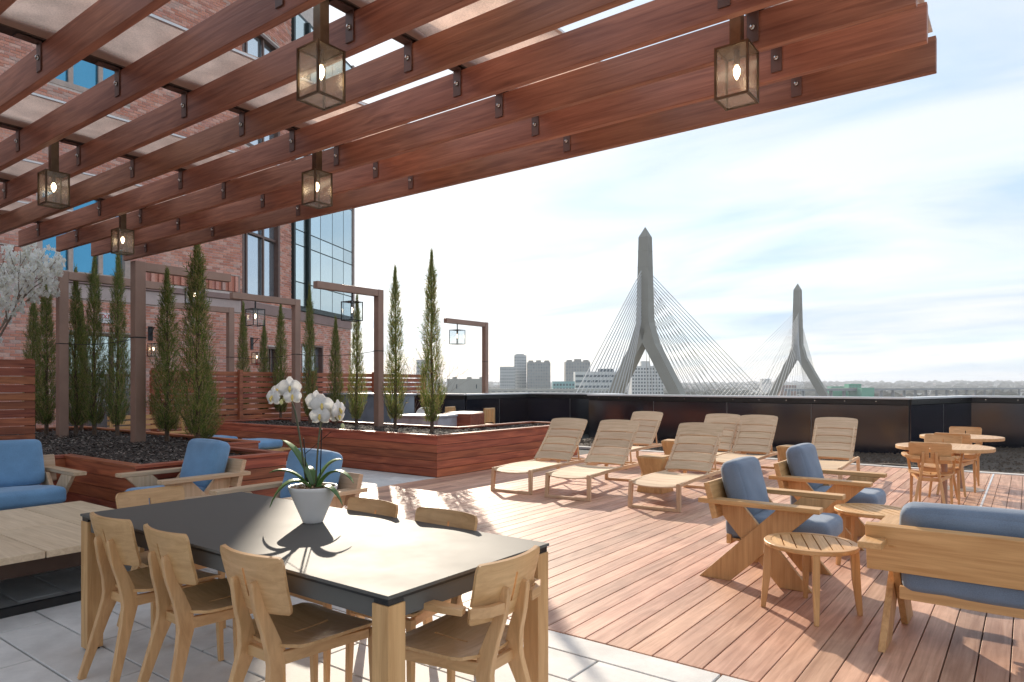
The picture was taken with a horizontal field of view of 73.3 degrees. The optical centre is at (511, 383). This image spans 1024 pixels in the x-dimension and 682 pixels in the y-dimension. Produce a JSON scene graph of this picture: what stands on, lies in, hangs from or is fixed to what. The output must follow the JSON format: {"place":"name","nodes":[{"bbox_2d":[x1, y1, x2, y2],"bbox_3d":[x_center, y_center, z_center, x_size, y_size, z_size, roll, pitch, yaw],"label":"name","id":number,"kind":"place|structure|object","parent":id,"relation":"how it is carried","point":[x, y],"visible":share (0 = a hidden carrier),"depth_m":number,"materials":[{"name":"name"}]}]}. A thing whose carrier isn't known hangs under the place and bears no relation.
{"place":"outdoors","nodes":[
{"label":"outdoors","id":0,"kind":"place"},
{"bbox_2d":[0,0,354,434],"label":"brick building","id":1,"kind":"structure","parent":0,"point":[293,260],"depth_m":19.85,"materials":[{"name":"brick"}]},
{"bbox_2d":[36,190,129,278],"bbox_3d":[-10.524,-3.865,16.918,0.185,2.530,2.100,0,0,37],"label":"window frame","id":2,"kind":"structure","parent":1,"relation":"in","point":[81,256],"depth_m":16.98,"materials":[{"name":"blue glass"}]},
{"bbox_2d":[50,60,129,106],"bbox_3d":[-10.524,-8.430,16.918,0.185,2.600,2.100,0,0,37],"label":"window frame","id":3,"kind":"structure","parent":1,"relation":"in","point":[82,76],"depth_m":16.96,"materials":[{"name":"blue glass"}]},
{"bbox_2d":[69,331,129,427],"bbox_3d":[-10.314,0.100,17.197,0.185,2.740,1.900,0,0,37],"label":"window frame","id":4,"kind":"structure","parent":1,"relation":"in","point":[104,423],"depth_m":17.42,"materials":[{"name":"black metal"}]},
{"bbox_2d":[242,226,279,296],"bbox_3d":[-7.811,-4.315,21.271,0.185,3.430,2.040,0,0,13],"label":"window frame","id":5,"kind":"structure","parent":1,"relation":"in","point":[261,248],"depth_m":21.44,"materials":[{"name":"glass"}]},
{"bbox_2d":[242,34,279,146],"bbox_3d":[-7.811,-8.980,21.271,0.185,3.700,2.040,0,0,13],"label":"window frame","id":6,"kind":"structure","parent":1,"relation":"in","point":[259,46],"depth_m":21.41,"materials":[{"name":"grey metal"}]},
{"bbox_2d":[267,346,277,387],"bbox_3d":[-7.680,-0.415,21.856,0.185,1.530,0.600,0,0,13],"label":"window frame","id":7,"kind":"structure","parent":1,"relation":"in","point":[271,351],"depth_m":22.05,"materials":[{"name":"black metal"}]},
{"bbox_2d":[301,344,322,397],"bbox_3d":[-7.129,-0.455,24.321,0.185,1.850,1.550,0,0,13],"label":"window frame","id":8,"kind":"structure","parent":1,"relation":"in","point":[319,349],"depth_m":24.97,"materials":[{"name":"black metal"}]},
{"bbox_2d":[447,377,481,393],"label":"city building","id":9,"kind":"structure","parent":0,"point":[470,385],"depth_m":330.00,"materials":[{"name":"concrete"}]},
{"bbox_2d":[500,367,514,388],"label":"city building","id":10,"kind":"structure","parent":0,"point":[507,377],"depth_m":620.00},
{"bbox_2d":[488,389,608,392],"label":"city building","id":11,"kind":"structure","parent":0,"point":[536,391],"depth_m":430.00,"materials":[{"name":"concrete"}]},
{"bbox_2d":[552,381,574,388],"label":"city building","id":12,"kind":"structure","parent":0,"point":[563,384],"depth_m":470.00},
{"bbox_2d":[573,369,616,388],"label":"city building","id":13,"kind":"structure","parent":0,"point":[578,377],"depth_m":500.00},
{"bbox_2d":[628,361,663,394],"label":"city building","id":14,"kind":"structure","parent":0,"point":[640,380],"depth_m":560.00,"materials":[{"name":"concrete"}]},
{"bbox_2d":[345,435,971,477],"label":"roof terrace","id":15,"kind":"structure","parent":0,"point":[583,451],"depth_m":12.97,"materials":[{"name":"concrete"}]},
{"bbox_2d":[170,302,233,415],"bbox_3d":[-7.389,-0.205,16.382,0.143,3.350,1.612,0,0,37],"label":"lamp post","id":16,"kind":"object","parent":15,"relation":"on","point":[229,311],"visible":0.48,"depth_m":16.90,"materials":[{"name":"wood"}]},
{"bbox_2d":[210,413,329,420],"bbox_3d":[-6.673,1.154,18.251,3.836,0.632,1.676,0,0,37],"label":"timber planter","id":17,"kind":"object","parent":15,"relation":"on","point":[261,414],"visible":0.14,"depth_m":19.30,"materials":[{"name":"wood"}]},
{"bbox_2d":[235,301,252,414],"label":"juniper tree","id":18,"kind":"object","parent":17,"relation":"on","point":[243,363],"visible":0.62,"depth_m":18.46,"materials":[{"name":"green plant"}]},
{"bbox_2d":[254,319,271,414],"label":"juniper tree","id":19,"kind":"object","parent":17,"relation":"on","point":[264,361],"visible":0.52,"depth_m":17.55,"materials":[{"name":"green plant"}]},
{"bbox_2d":[268,304,290,417],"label":"juniper tree","id":20,"kind":"object","parent":17,"relation":"on","point":[279,347],"visible":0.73,"depth_m":17.20,"materials":[{"name":"green plant"}]},
{"bbox_2d":[149,368,425,433],"bbox_3d":[-5.281,0.565,18.262,0.112,1.810,8.450,0,0,37],"label":"slatted screen","id":21,"kind":"object","parent":15,"relation":"on","point":[240,395],"visible":0.28,"depth_m":16.83,"materials":[{"name":"wood"}]},
{"bbox_2d":[323,393,416,422],"bbox_3d":[-3.861,0.858,18.164,2.880,1.225,0.880,0,0,37],"label":"bar counter","id":22,"kind":"object","parent":15,"relation":"on","point":[367,415],"visible":0.28,"depth_m":17.52,"materials":[{"name":"black stone"}]},
{"bbox_2d":[0,461,747,681],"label":"stone paving","id":23,"kind":"structure","parent":15,"relation":"on","point":[43,645],"depth_m":3.72,"materials":[{"name":"stone"}]},
{"bbox_2d":[0,439,86,510],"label":"sofa","id":24,"kind":"object","parent":23,"relation":"on","point":[27,467],"visible":0.97,"depth_m":6.71,"materials":[{"name":"fabric"}]},
{"bbox_2d":[0,501,148,618],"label":"coffee table","id":25,"kind":"object","parent":23,"relation":"on","point":[39,539],"visible":0.61,"depth_m":4.73,"materials":[{"name":"brown wood"}]},
{"bbox_2d":[0,426,287,508],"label":"timber planter","id":26,"kind":"object","parent":23,"relation":"on","point":[104,456],"visible":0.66,"depth_m":8.04,"materials":[{"name":"wood"}]},
{"bbox_2d":[0,359,34,439],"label":"slatted screen","id":27,"kind":"object","parent":26,"relation":"in","point":[26,423],"visible":0.91,"depth_m":10.21,"materials":[{"name":"wood"}]},
{"bbox_2d":[21,291,44,431],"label":"juniper tree","id":28,"kind":"object","parent":26,"relation":"on","point":[33,310],"visible":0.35,"depth_m":12.27,"materials":[{"name":"green plant"}]},
{"bbox_2d":[0,242,65,343],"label":"blossom tree","id":29,"kind":"object","parent":26,"relation":"in","point":[53,267],"visible":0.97,"depth_m":10.26,"materials":[{"name":"plant"}]},
{"bbox_2d":[33,284,55,435],"bbox_3d":[-8.010,-0.556,11.819,0.559,2.969,0.501,0,0,-14],"label":"juniper tree","id":30,"kind":"object","parent":26,"relation":"on","point":[46,412],"visible":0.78,"depth_m":11.77,"materials":[{"name":"green plant"}]},
{"bbox_2d":[69,263,90,435],"bbox_3d":[-7.346,-0.572,11.611,0.489,3.000,0.514,0,0,-40],"label":"juniper tree","id":31,"kind":"object","parent":26,"relation":"on","point":[76,319],"visible":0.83,"depth_m":11.56,"materials":[{"name":"green plant"}]},
{"bbox_2d":[71,299,91,431],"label":"juniper tree","id":32,"kind":"object","parent":26,"relation":"on","point":[81,427],"visible":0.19,"depth_m":12.61,"materials":[{"name":"green plant"}]},
{"bbox_2d":[77,256,110,435],"bbox_3d":[-7.020,-0.699,11.569,0.529,3.259,0.520,0,0,19],"label":"juniper tree","id":33,"kind":"object","parent":26,"relation":"on","point":[93,416],"visible":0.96,"depth_m":11.49,"materials":[{"name":"green plant"}]},
{"bbox_2d":[56,271,163,437],"bbox_3d":[-6.892,-0.480,11.935,0.143,2.740,1.762,0,0,37],"label":"lamp post","id":34,"kind":"object","parent":26,"relation":"on","point":[62,366],"visible":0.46,"depth_m":11.26,"materials":[{"name":"brown metal"}]},
{"bbox_2d":[100,250,129,436],"bbox_3d":[-6.604,-0.729,11.538,0.578,3.320,0.544,0,0,-31],"label":"juniper tree","id":35,"kind":"object","parent":26,"relation":"on","point":[117,317],"visible":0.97,"depth_m":11.49,"materials":[{"name":"green plant"}]},
{"bbox_2d":[144,267,187,441],"bbox_3d":[-5.196,-0.437,10.359,0.646,2.727,0.648,0,0,-1],"label":"juniper tree","id":36,"kind":"object","parent":26,"relation":"on","point":[163,416],"visible":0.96,"depth_m":10.30,"materials":[{"name":"green plant"}]},
{"bbox_2d":[169,244,224,438],"bbox_3d":[-4.314,-0.609,9.412,0.729,3.077,0.652,0,0,-39],"label":"juniper tree","id":37,"kind":"object","parent":26,"relation":"on","point":[196,424],"visible":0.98,"depth_m":9.34,"materials":[{"name":"green plant"}]},
{"bbox_2d":[184,357,225,438],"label":"juniper tree","id":38,"kind":"object","parent":26,"relation":"on","point":[209,434],"visible":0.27,"depth_m":10.15,"materials":[{"name":"green plant"}]},
{"bbox_2d":[107,412,188,433],"bbox_3d":[-7.485,1.045,14.383,0.550,0.850,1.600,0,0,37],"label":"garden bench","id":39,"kind":"object","parent":23,"relation":"on","point":[109,423],"visible":0.24,"depth_m":14.52,"materials":[{"name":"brown wood"}]},
{"bbox_2d":[77,512,223,681],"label":"dining chair","id":40,"kind":"object","parent":23,"relation":"on","point":[116,547],"visible":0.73,"depth_m":3.38,"materials":[{"name":"wood"}]},
{"bbox_2d":[115,485,225,632],"bbox_3d":[-2.070,1.062,4.133,0.566,0.826,0.460,0,0,37],"label":"dining chair","id":41,"kind":"object","parent":23,"relation":"on","point":[139,497],"visible":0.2,"depth_m":4.20,"materials":[{"name":"wood"}]},
{"bbox_2d":[137,523,285,681],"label":"dining chair","id":42,"kind":"object","parent":23,"relation":"on","point":[171,563],"visible":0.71,"depth_m":3.09,"materials":[{"name":"wood"}]},
{"bbox_2d":[246,438,289,450],"bbox_3d":[-4.515,1.215,12.051,0.854,0.510,0.860,0,0,29],"label":"armchair","id":43,"kind":"object","parent":23,"relation":"on","point":[270,444],"visible":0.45,"depth_m":11.97,"materials":[{"name":"fabric"}]},
{"bbox_2d":[220,544,371,681],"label":"dining chair","id":44,"kind":"object","parent":23,"relation":"on","point":[274,627],"visible":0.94,"depth_m":2.72,"materials":[{"name":"wood"}]},
{"bbox_2d":[80,492,548,681],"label":"dining table","id":45,"kind":"object","parent":23,"relation":"on","point":[387,574],"visible":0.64,"depth_m":3.07,"materials":[{"name":"black ceramic"}]},
{"bbox_2d":[288,482,337,523],"bbox_3d":[-1.036,0.620,3.581,0.250,0.197,0.250,0,0,37],"label":"flower pot","id":46,"kind":"object","parent":45,"relation":"on","point":[312,504],"visible":0.78,"depth_m":3.51,"materials":[{"name":"white ceramic"}]},
{"bbox_2d":[266,376,353,506],"bbox_3d":[-1.052,0.293,3.600,0.468,0.663,0.258,0,0,-6],"label":"orchid","id":47,"kind":"object","parent":46,"relation":"in","point":[321,406],"visible":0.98,"depth_m":3.56,"materials":[{"name":"white plant"}]},
{"bbox_2d":[289,497,398,681],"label":"dining chair","id":48,"kind":"object","parent":23,"relation":"on","point":[378,507],"visible":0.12,"depth_m":3.79,"materials":[{"name":"wood"}]},
{"bbox_2d":[345,507,477,681],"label":"dining chair","id":49,"kind":"object","parent":23,"relation":"on","point":[454,518],"visible":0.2,"depth_m":3.40,"materials":[{"name":"wood"}]},
{"bbox_2d":[0,0,936,442],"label":"timber pergola","id":50,"kind":"object","parent":23,"relation":"on","point":[544,80],"visible":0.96,"depth_m":4.58,"materials":[{"name":"brown wood"}]},
{"bbox_2d":[37,141,69,209],"bbox_3d":[-3.838,-1.770,5.762,0.179,0.559,0.179,0,0,37],"label":"pergola lantern","id":51,"kind":"object","parent":50,"relation":"hanging from","point":[52,172],"visible":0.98,"depth_m":5.75,"materials":[{"name":"gold metal"}]},
{"bbox_2d":[111,214,133,255],"bbox_3d":[-4.460,-1.770,7.881,0.179,0.559,0.179,0,0,37],"label":"pergola lantern","id":52,"kind":"object","parent":50,"relation":"hanging from","point":[121,228],"visible":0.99,"depth_m":7.87,"materials":[{"name":"gold metal"}]},
{"bbox_2d":[301,151,332,208],"bbox_3d":[-1.630,-1.770,5.754,0.179,0.559,0.179,0,0,37],"label":"pergola lantern","id":53,"kind":"object","parent":50,"relation":"hanging from","point":[316,172],"visible":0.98,"depth_m":5.74,"materials":[{"name":"gold metal"}]},
{"bbox_2d":[296,0,345,110],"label":"pergola lantern","id":54,"kind":"object","parent":50,"relation":"hanging from","point":[320,49],"visible":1,"depth_m":3.62,"materials":[{"name":"gold metal"}]},
{"bbox_2d":[714,15,758,110],"bbox_3d":[1.188,-1.770,3.636,0.179,0.559,0.179,0,0,37],"label":"pergola lantern","id":55,"kind":"object","parent":50,"relation":"hanging from","point":[737,48],"visible":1,"depth_m":3.62,"materials":[{"name":"gold metal"}]},
{"bbox_2d":[405,545,540,681],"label":"dining armchair","id":56,"kind":"object","parent":23,"relation":"on","point":[457,637],"visible":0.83,"depth_m":2.63,"materials":[{"name":"wood"}]},
{"bbox_2d":[207,418,576,476],"bbox_3d":[-2.613,1.139,14.524,6.806,0.662,4.256,0,0,37],"label":"timber planter","id":57,"kind":"object","parent":15,"relation":"on","point":[421,450],"visible":0.88,"depth_m":12.03,"materials":[{"name":"wood"}]},
{"bbox_2d":[230,292,300,422],"bbox_3d":[-5.255,-0.495,14.728,0.143,2.770,1.632,0,0,37],"label":"lamp post","id":58,"kind":"object","parent":57,"relation":"on","point":[296,336],"visible":0.81,"depth_m":15.25,"materials":[{"name":"wood"}]},
{"bbox_2d":[300,282,319,424],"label":"juniper tree","id":59,"kind":"object","parent":57,"relation":"on","point":[309,354],"visible":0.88,"depth_m":14.72,"materials":[{"name":"green plant"}]},
{"bbox_2d":[325,314,345,425],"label":"juniper tree","id":60,"kind":"object","parent":57,"relation":"on","point":[335,392],"visible":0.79,"depth_m":14.28,"materials":[{"name":"green plant"}]},
{"bbox_2d":[313,281,383,427],"bbox_3d":[-3.104,-0.495,13.180,0.143,2.770,1.602,0,0,37],"label":"lamp post","id":61,"kind":"object","parent":57,"relation":"on","point":[378,294],"visible":0.89,"depth_m":13.69,"materials":[{"name":"wood"}]},
{"bbox_2d":[341,293,362,321],"bbox_3d":[-3.074,-1.475,13.219,0.294,0.529,0.294,0,0,37],"label":"post lantern","id":62,"kind":"object","parent":61,"relation":"hanging from","point":[351,301],"visible":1,"depth_m":13.21,"materials":[{"name":"black metal"}]},
{"bbox_2d":[345,294,368,425],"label":"juniper tree","id":63,"kind":"object","parent":57,"relation":"on","point":[356,411],"visible":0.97,"depth_m":13.96,"materials":[{"name":"green plant"}]},
{"bbox_2d":[380,265,407,428],"bbox_3d":[-2.241,-0.699,13.192,0.561,3.261,0.563,0,0,-1],"label":"juniper tree","id":64,"kind":"object","parent":57,"relation":"on","point":[394,412],"visible":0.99,"depth_m":13.14,"materials":[{"name":"green plant"}]},
{"bbox_2d":[415,248,447,433],"bbox_3d":[-1.439,-0.768,12.269,0.610,3.401,0.546,0,0,-39],"label":"juniper tree","id":65,"kind":"object","parent":57,"relation":"on","point":[433,406],"visible":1,"depth_m":12.21,"materials":[{"name":"green plant"}]},
{"bbox_2d":[384,356,442,410],"bbox_3d":[-2.779,0.228,20.059,2.165,2.490,2.238,0,0,-25],"label":"bare shrub","id":66,"kind":"object","parent":15,"relation":"on","point":[410,378],"visible":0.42,"depth_m":19.77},
{"bbox_2d":[397,413,457,426],"bbox_3d":[-1.924,1.083,15.582,1.160,0.775,0.900,0,0,25],"label":"fire pit","id":67,"kind":"object","parent":15,"relation":"on","point":[442,419],"visible":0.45,"depth_m":15.27,"materials":[{"name":"stone"}]},
{"bbox_2d":[403,339,479,392],"bbox_3d":[-2.309,0.004,20.861,2.255,2.940,2.660,0,0,22],"label":"bare shrub","id":68,"kind":"object","parent":15,"relation":"on","point":[442,371],"visible":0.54,"depth_m":20.92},
{"bbox_2d":[442,412,483,426],"bbox_3d":[-1.133,1.075,16.051,0.730,0.790,0.730,0,0,23],"label":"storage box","id":69,"kind":"object","parent":15,"relation":"on","point":[467,418],"visible":0.27,"depth_m":15.70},
{"bbox_2d":[444,318,487,392],"bbox_3d":[-1.303,-0.180,19.820,0.143,3.300,1.822,0,0,37],"label":"lamp post","id":70,"kind":"object","parent":15,"relation":"on","point":[484,325],"visible":0.79,"depth_m":20.42,"materials":[{"name":"brown wood"}]},
{"bbox_2d":[483,408,494,424],"bbox_3d":[-0.753,1.040,17.456,0.460,0.860,0.480,0,0,32],"label":"slatted chair","id":71,"kind":"object","parent":15,"relation":"on","point":[489,414],"visible":0.62,"depth_m":17.33,"materials":[{"name":"brown wood"}]},
{"bbox_2d":[342,451,1023,681],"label":"timber deck","id":72,"kind":"structure","parent":15,"relation":"on","point":[621,575],"depth_m":4.82,"materials":[{"name":"wood"}]},
{"bbox_2d":[115,438,250,503],"bbox_3d":[-3.183,1.009,6.666,0.906,0.922,0.914,0,0,36],"label":"lounge chair","id":73,"kind":"object","parent":72,"relation":"on","point":[207,466],"visible":0.55,"depth_m":6.67,"materials":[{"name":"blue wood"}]},
{"bbox_2d":[209,448,367,507],"bbox_3d":[-1.821,1.009,5.617,0.926,0.922,0.914,0,0,37],"label":"lounge chair","id":74,"kind":"object","parent":72,"relation":"on","point":[347,488],"visible":0.26,"depth_m":5.66,"materials":[{"name":"fabric"}]},
{"bbox_2d":[491,418,593,494],"bbox_3d":[0.485,1.002,10.101,0.652,0.941,2.011,0,0,32],"label":"sun lounger","id":75,"kind":"object","parent":72,"relation":"on","point":[551,446],"visible":0.94,"depth_m":10.36,"materials":[{"name":"brown wood"}]},
{"bbox_2d":[544,419,639,500],"bbox_3d":[1.196,1.002,9.579,0.652,0.941,2.012,0,0,31],"label":"sun lounger","id":76,"kind":"object","parent":72,"relation":"on","point":[604,444],"visible":0.94,"depth_m":9.86,"materials":[{"name":"brown wood"}]},
{"bbox_2d":[594,411,662,466],"bbox_3d":[2.226,1.002,12.773,0.652,0.941,2.011,0,0,33],"label":"sun lounger","id":77,"kind":"object","parent":72,"relation":"on","point":[644,433],"visible":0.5,"depth_m":13.15,"materials":[{"name":"brown wood"}]},
{"bbox_2d":[637,454,672,493],"bbox_3d":[1.962,1.226,9.434,0.380,0.487,0.380,0,0,37],"label":"block stool","id":78,"kind":"object","parent":72,"relation":"on","point":[650,463],"visible":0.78,"depth_m":9.30,"materials":[{"name":"brown wood"}]},
{"bbox_2d":[661,439,685,460],"bbox_3d":[2.853,1.226,12.067,0.380,0.487,0.380,0,0,29],"label":"block stool","id":79,"kind":"object","parent":72,"relation":"on","point":[667,445],"visible":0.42,"depth_m":11.96,"materials":[{"name":"brown wood"}]},
{"bbox_2d":[627,422,723,512],"bbox_3d":[2.175,1.002,8.821,0.652,0.941,2.012,0,0,33],"label":"sun lounger","id":80,"kind":"object","parent":72,"relation":"on","point":[686,444],"visible":0.94,"depth_m":9.09,"materials":[{"name":"brown wood"}]},
{"bbox_2d":[694,413,742,477],"bbox_3d":[3.354,1.002,11.700,0.652,0.941,2.012,0,0,34],"label":"sun lounger","id":81,"kind":"object","parent":72,"relation":"on","point":[731,422],"visible":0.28,"depth_m":12.11,"materials":[{"name":"brown wood"}]},
{"bbox_2d":[709,415,779,479],"bbox_3d":[3.831,1.002,11.216,0.652,0.941,2.012,0,0,33],"label":"sun lounger","id":82,"kind":"object","parent":72,"relation":"on","point":[752,430],"visible":0.79,"depth_m":11.60,"materials":[{"name":"brown wood"}]},
{"bbox_2d":[698,456,845,592],"bbox_3d":[2.006,1.024,5.273,0.916,0.893,0.846,0,0,37],"label":"lounge chair","id":83,"kind":"object","parent":72,"relation":"on","point":[742,503],"visible":0.96,"depth_m":5.13,"materials":[{"name":"brown wood"}]},
{"bbox_2d":[776,445,793,460],"bbox_3d":[4.452,1.226,10.915,0.380,0.487,0.380,0,0,43],"label":"block stool","id":84,"kind":"object","parent":72,"relation":"on","point":[781,449],"visible":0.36,"depth_m":10.86,"materials":[{"name":"brown wood"}]},
{"bbox_2d":[761,532,862,626],"bbox_3d":[1.933,1.246,4.452,0.568,0.451,0.568,0,0,-42],"label":"side table","id":85,"kind":"object","parent":72,"relation":"on","point":[813,546],"visible":1,"depth_m":4.36,"materials":[{"name":"brown wood"}]},
{"bbox_2d":[769,443,886,550],"bbox_3d":[3.007,1.024,6.522,0.916,0.892,0.866,0,0,37],"label":"lounge chair","id":86,"kind":"object","parent":72,"relation":"on","point":[799,468],"visible":0.67,"depth_m":6.42,"materials":[{"name":"fabric"}]},
{"bbox_2d":[812,417,859,479],"bbox_3d":[4.754,1.002,10.348,0.652,0.941,2.012,0,0,33],"label":"sun lounger","id":87,"kind":"object","parent":72,"relation":"on","point":[824,428],"visible":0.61,"depth_m":10.74,"materials":[{"name":"brown wood"}]},
{"bbox_2d":[834,503,901,564],"bbox_3d":[2.940,1.246,5.609,0.568,0.451,0.568,0,0,-44],"label":"side table","id":88,"kind":"object","parent":72,"relation":"on","point":[854,511],"visible":0.56,"depth_m":5.60,"materials":[{"name":"brown wood"}]},
{"bbox_2d":[901,442,960,503],"bbox_3d":[4.747,1.062,7.806,0.582,0.826,0.566,0,0,33],"label":"dining armchair","id":89,"kind":"object","parent":72,"relation":"on","point":[918,452],"visible":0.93,"depth_m":7.67,"materials":[{"name":"wood"}]},
{"bbox_2d":[917,434,963,504],"bbox_3d":[5.382,1.062,8.625,0.582,0.826,0.566,0,0,37],"label":"dining armchair","id":90,"kind":"object","parent":72,"relation":"on","point":[935,438],"visible":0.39,"depth_m":8.68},
{"bbox_2d":[858,502,1023,652],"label":"sofa","id":91,"kind":"object","parent":72,"relation":"on","point":[966,557],"visible":1,"depth_m":3.69,"materials":[{"name":"brown wood"}]},
{"bbox_2d":[895,442,995,503],"bbox_3d":[5.080,1.100,8.091,1.000,0.740,1.000,0,0,37],"label":"bistro table","id":92,"kind":"object","parent":72,"relation":"on","point":[967,449],"visible":0.37,"depth_m":8.02,"materials":[{"name":"brown wood"}]},
{"bbox_2d":[934,432,980,496],"bbox_3d":[5.938,1.062,9.238,0.582,0.826,0.566,0,0,40],"label":"dining armchair","id":93,"kind":"object","parent":72,"relation":"on","point":[966,438],"visible":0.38,"depth_m":9.08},
{"bbox_2d":[920,434,1004,491],"bbox_3d":[6.278,1.100,9.617,1.000,0.740,1.000,0,0,37],"label":"bistro table","id":94,"kind":"object","parent":72,"relation":"on","point":[981,438],"visible":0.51,"depth_m":9.41,"materials":[{"name":"brown wood"}]},
{"bbox_2d":[949,426,982,485],"bbox_3d":[6.725,1.062,10.242,0.582,0.826,0.566,0,0,39],"label":"dining armchair","id":95,"kind":"object","parent":72,"relation":"on","point":[968,430],"visible":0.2,"depth_m":10.31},
{"bbox_2d":[414,393,1023,454],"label":"parapet wall","id":96,"kind":"structure","parent":15,"relation":"on","point":[885,425],"depth_m":15.75,"materials":[{"name":"metal"}]},
{"bbox_2d":[579,437,1023,473],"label":"planting bed","id":97,"kind":"object","parent":15,"relation":"on","point":[994,464],"visible":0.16,"depth_m":13.18,"materials":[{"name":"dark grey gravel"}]},
{"bbox_2d":[579,446,1023,475],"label":"pale kerb","id":98,"kind":"structure","parent":15,"relation":"on","point":[584,447],"depth_m":12.20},
{"bbox_2d":[312,0,1023,383],"label":"sky","id":99,"kind":"structure","parent":0,"point":[895,210],"materials":[{"name":"white"}]},
{"label":"city ground","id":100,"kind":"structure","parent":0,"visible":0},
{"bbox_2d":[514,354,526,388],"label":"city building","id":101,"kind":"structure","parent":100,"relation":"on","point":[520,363],"depth_m":640.00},
{"bbox_2d":[527,360,549,388],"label":"city building","id":102,"kind":"structure","parent":100,"relation":"on","point":[538,374],"depth_m":625.00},
{"bbox_2d":[564,359,589,380],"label":"city building","id":103,"kind":"structure","parent":100,"relation":"on","point":[575,365],"depth_m":600.00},
{"bbox_2d":[576,227,765,395],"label":"bridge tower","id":104,"kind":"structure","parent":100,"relation":"on","point":[645,335],"depth_m":218.26,"materials":[{"name":"concrete"}]},
{"bbox_2d":[353,380,1023,397],"bbox_3d":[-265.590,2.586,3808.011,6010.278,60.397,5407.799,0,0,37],"label":"distant trees","id":105,"kind":"object","parent":100,"relation":"on","point":[899,384],"visible":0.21,"depth_m":2721.42,"materials":[{"name":"plant"}]},
{"bbox_2d":[385,382,1023,396],"bbox_3d":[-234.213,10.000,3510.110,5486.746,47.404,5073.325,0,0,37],"label":"distant town","id":106,"kind":"object","parent":100,"relation":"on","point":[930,394],"visible":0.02,"depth_m":2628.42},
{"bbox_2d":[711,284,829,395],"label":"bridge tower","id":107,"kind":"structure","parent":100,"relation":"on","point":[797,350],"depth_m":339.28,"materials":[{"name":"concrete"}]},
{"bbox_2d":[844,384,860,396],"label":"city building","id":108,"kind":"structure","parent":100,"relation":"on","point":[852,393],"depth_m":879.98,"materials":[{"name":"green metal"}]},
{"bbox_2d":[857,388,873,396],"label":"city building","id":109,"kind":"structure","parent":100,"relation":"on","point":[865,392],"depth_m":859.98,"materials":[{"name":"green metal"}]},
{"bbox_2d":[784,387,1023,396],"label":"road viaduct","id":110,"kind":"object","parent":100,"relation":"on","point":[926,389],"visible":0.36,"depth_m":959.52,"materials":[{"name":"concrete"}]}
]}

